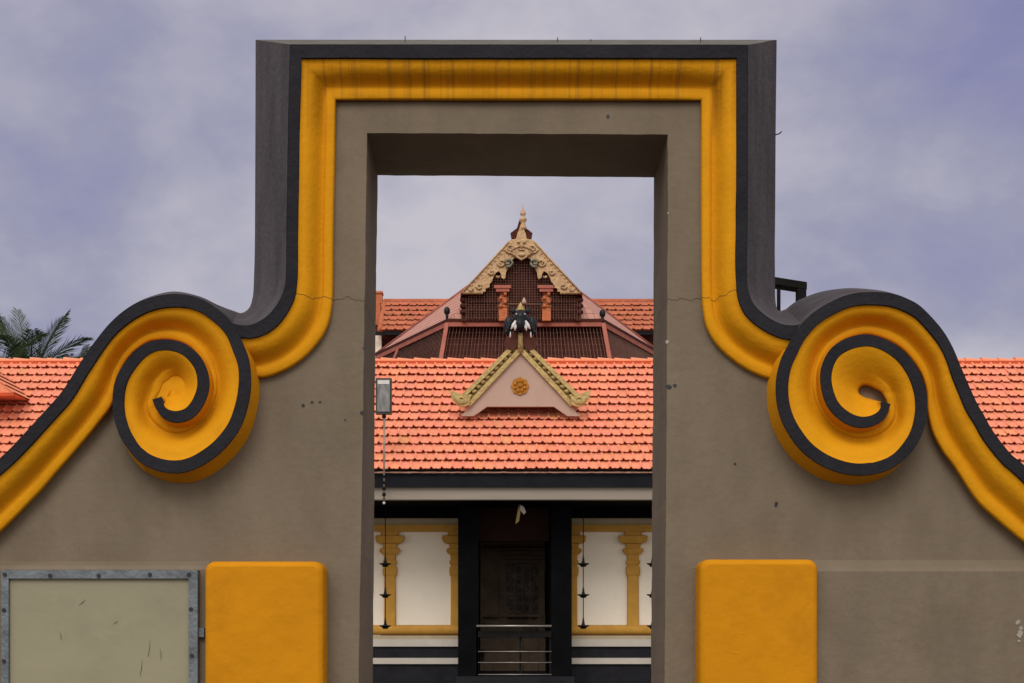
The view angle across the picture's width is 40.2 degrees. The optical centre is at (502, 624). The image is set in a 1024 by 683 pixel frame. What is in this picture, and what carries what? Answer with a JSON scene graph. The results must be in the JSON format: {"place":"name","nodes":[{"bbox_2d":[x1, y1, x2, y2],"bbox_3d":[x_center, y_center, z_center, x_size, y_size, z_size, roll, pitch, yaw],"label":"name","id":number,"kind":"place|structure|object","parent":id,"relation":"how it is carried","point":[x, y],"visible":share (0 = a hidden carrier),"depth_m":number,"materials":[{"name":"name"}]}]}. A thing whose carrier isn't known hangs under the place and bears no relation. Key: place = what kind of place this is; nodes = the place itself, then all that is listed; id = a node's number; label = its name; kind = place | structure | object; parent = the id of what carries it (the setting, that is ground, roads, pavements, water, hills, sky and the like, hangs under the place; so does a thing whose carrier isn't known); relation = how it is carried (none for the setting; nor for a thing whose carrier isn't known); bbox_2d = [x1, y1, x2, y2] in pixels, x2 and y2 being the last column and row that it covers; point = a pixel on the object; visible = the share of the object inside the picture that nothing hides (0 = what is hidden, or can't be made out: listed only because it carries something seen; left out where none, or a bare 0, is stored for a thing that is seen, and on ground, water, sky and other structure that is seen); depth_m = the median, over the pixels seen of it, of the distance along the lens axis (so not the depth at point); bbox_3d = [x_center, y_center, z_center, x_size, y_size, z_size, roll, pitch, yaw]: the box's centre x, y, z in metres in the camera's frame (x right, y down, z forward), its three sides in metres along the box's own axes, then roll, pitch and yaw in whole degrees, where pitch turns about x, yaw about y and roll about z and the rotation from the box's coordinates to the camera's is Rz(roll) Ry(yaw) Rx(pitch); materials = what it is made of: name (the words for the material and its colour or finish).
{"place":"outdoors","nodes":[
{"label":"outdoors","id":0,"kind":"place"},
{"bbox_2d":[0,36,1023,682],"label":"gateway wall","id":1,"kind":"structure","parent":0,"point":[838,486],"depth_m":5.97,"materials":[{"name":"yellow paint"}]},
{"bbox_2d":[1,570,204,682],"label":"metal framed board","id":2,"kind":"object","parent":1,"relation":"attached to","point":[100,626],"visible":1,"depth_m":5.90,"materials":[{"name":"metal"}]},
{"bbox_2d":[0,0,1023,358],"label":"sky","id":3,"kind":"structure","parent":0,"point":[127,127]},
{"label":"ground","id":4,"kind":"structure","parent":0,"visible":0},
{"bbox_2d":[0,313,49,358],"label":"palm tree","id":5,"kind":"object","parent":4,"relation":"on","point":[35,338],"visible":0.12,"depth_m":54.50,"materials":[{"name":"green plant"}]},
{"bbox_2d":[0,306,94,358],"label":"palm tree","id":6,"kind":"object","parent":4,"relation":"on","point":[8,338],"visible":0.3,"depth_m":57.42,"materials":[{"name":"green plant"}]},
{"bbox_2d":[28,342,90,358],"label":"palm tree","id":7,"kind":"object","parent":4,"relation":"on","point":[83,352],"visible":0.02,"depth_m":65.84,"materials":[{"name":"green plant"}]},
{"bbox_2d":[0,357,1023,682],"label":"entrance hall","id":8,"kind":"structure","parent":4,"relation":"on","point":[460,549],"depth_m":32.32,"materials":[{"name":"tile"}]},
{"bbox_2d":[0,371,28,400],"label":"side dormer","id":9,"kind":"object","parent":8,"relation":"on","point":[10,390],"visible":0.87,"depth_m":31.63,"materials":[{"name":"tile"}]},
{"bbox_2d":[376,378,391,503],"bbox_3d":[-2.533,-3.903,29.767,0.331,2.674,0.186,0,0,0],"label":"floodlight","id":10,"kind":"object","parent":8,"relation":"attached to","point":[383,397],"visible":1,"depth_m":29.68,"materials":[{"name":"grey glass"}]},
{"bbox_2d":[379,503,390,628],"bbox_3d":[-2.623,-1.349,31.200,0.270,2.874,0.270,0,0,0],"label":"hanging lamp","id":11,"kind":"object","parent":8,"relation":"hanging from","point":[385,564],"visible":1,"depth_m":31.18,"materials":[{"name":"metal"}]},
{"bbox_2d":[476,624,551,675],"bbox_3d":[0.247,0.716,31.307,1.681,1.494,0.266,0,0,0],"label":"entrance railing","id":12,"kind":"object","parent":8,"relation":"attached to","point":[520,634],"visible":1,"depth_m":31.32,"materials":[{"name":"stainless steel"}]},
{"bbox_2d":[450,347,590,416],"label":"dormer gable","id":13,"kind":"structure","parent":8,"relation":"on","point":[516,377],"depth_m":31.38,"materials":[{"name":"pink paint"}]},
{"bbox_2d":[504,302,536,350],"bbox_3d":[0.391,-6.665,31.213,0.759,1.067,0.464,0,0,0],"label":"carved head","id":14,"kind":"object","parent":13,"relation":"on","point":[520,321],"visible":1,"depth_m":31.24},
{"bbox_2d":[516,504,525,522],"bbox_3d":[0.393,-2.514,31.031,0.232,0.552,0.077,0,0,0],"label":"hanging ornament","id":15,"kind":"object","parent":8,"relation":"hanging from","point":[522,509],"visible":0.9,"depth_m":31.02,"materials":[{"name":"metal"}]},
{"bbox_2d":[506,564,537,637],"bbox_3d":[0.486,-0.581,35.350,0.821,1.919,0.120,0,0,0],"label":"carved door","id":16,"kind":"structure","parent":8,"relation":"in","point":[521,579],"depth_m":35.35,"materials":[{"name":"brown wood"}]},
{"bbox_2d":[577,503,588,628],"bbox_3d":[1.790,-1.349,31.200,0.270,2.874,0.270,0,0,0],"label":"hanging lamp","id":17,"kind":"object","parent":8,"relation":"hanging from","point":[583,564],"visible":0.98,"depth_m":31.18,"materials":[{"name":"metal"}]},
{"bbox_2d":[647,559,651,628],"bbox_3d":[3.332,-1.349,31.200,0.270,2.874,0.270,0,0,0],"label":"hanging lamp","id":18,"kind":"object","parent":8,"relation":"hanging from","point":[649,595],"visible":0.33,"depth_m":31.14,"materials":[{"name":"metal"}]},
{"bbox_2d":[375,207,652,358],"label":"shrine","id":19,"kind":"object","parent":4,"relation":"on","point":[526,271],"visible":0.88,"depth_m":41.87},
{"bbox_2d":[375,291,653,352],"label":"hall","id":20,"kind":"structure","parent":4,"relation":"on","point":[395,318],"depth_m":54.96,"materials":[{"name":"tile"}]},
{"label":"path","id":21,"kind":"structure","parent":0,"visible":0},
{"bbox_2d":[775,277,806,310],"bbox_3d":[1.610,-0.357,9.060,0.688,3.914,0.120,0,0,0],"label":"steel frame","id":22,"kind":"object","parent":21,"relation":"on","point":[799,288],"visible":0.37,"depth_m":9.00,"materials":[{"name":"black metal"}]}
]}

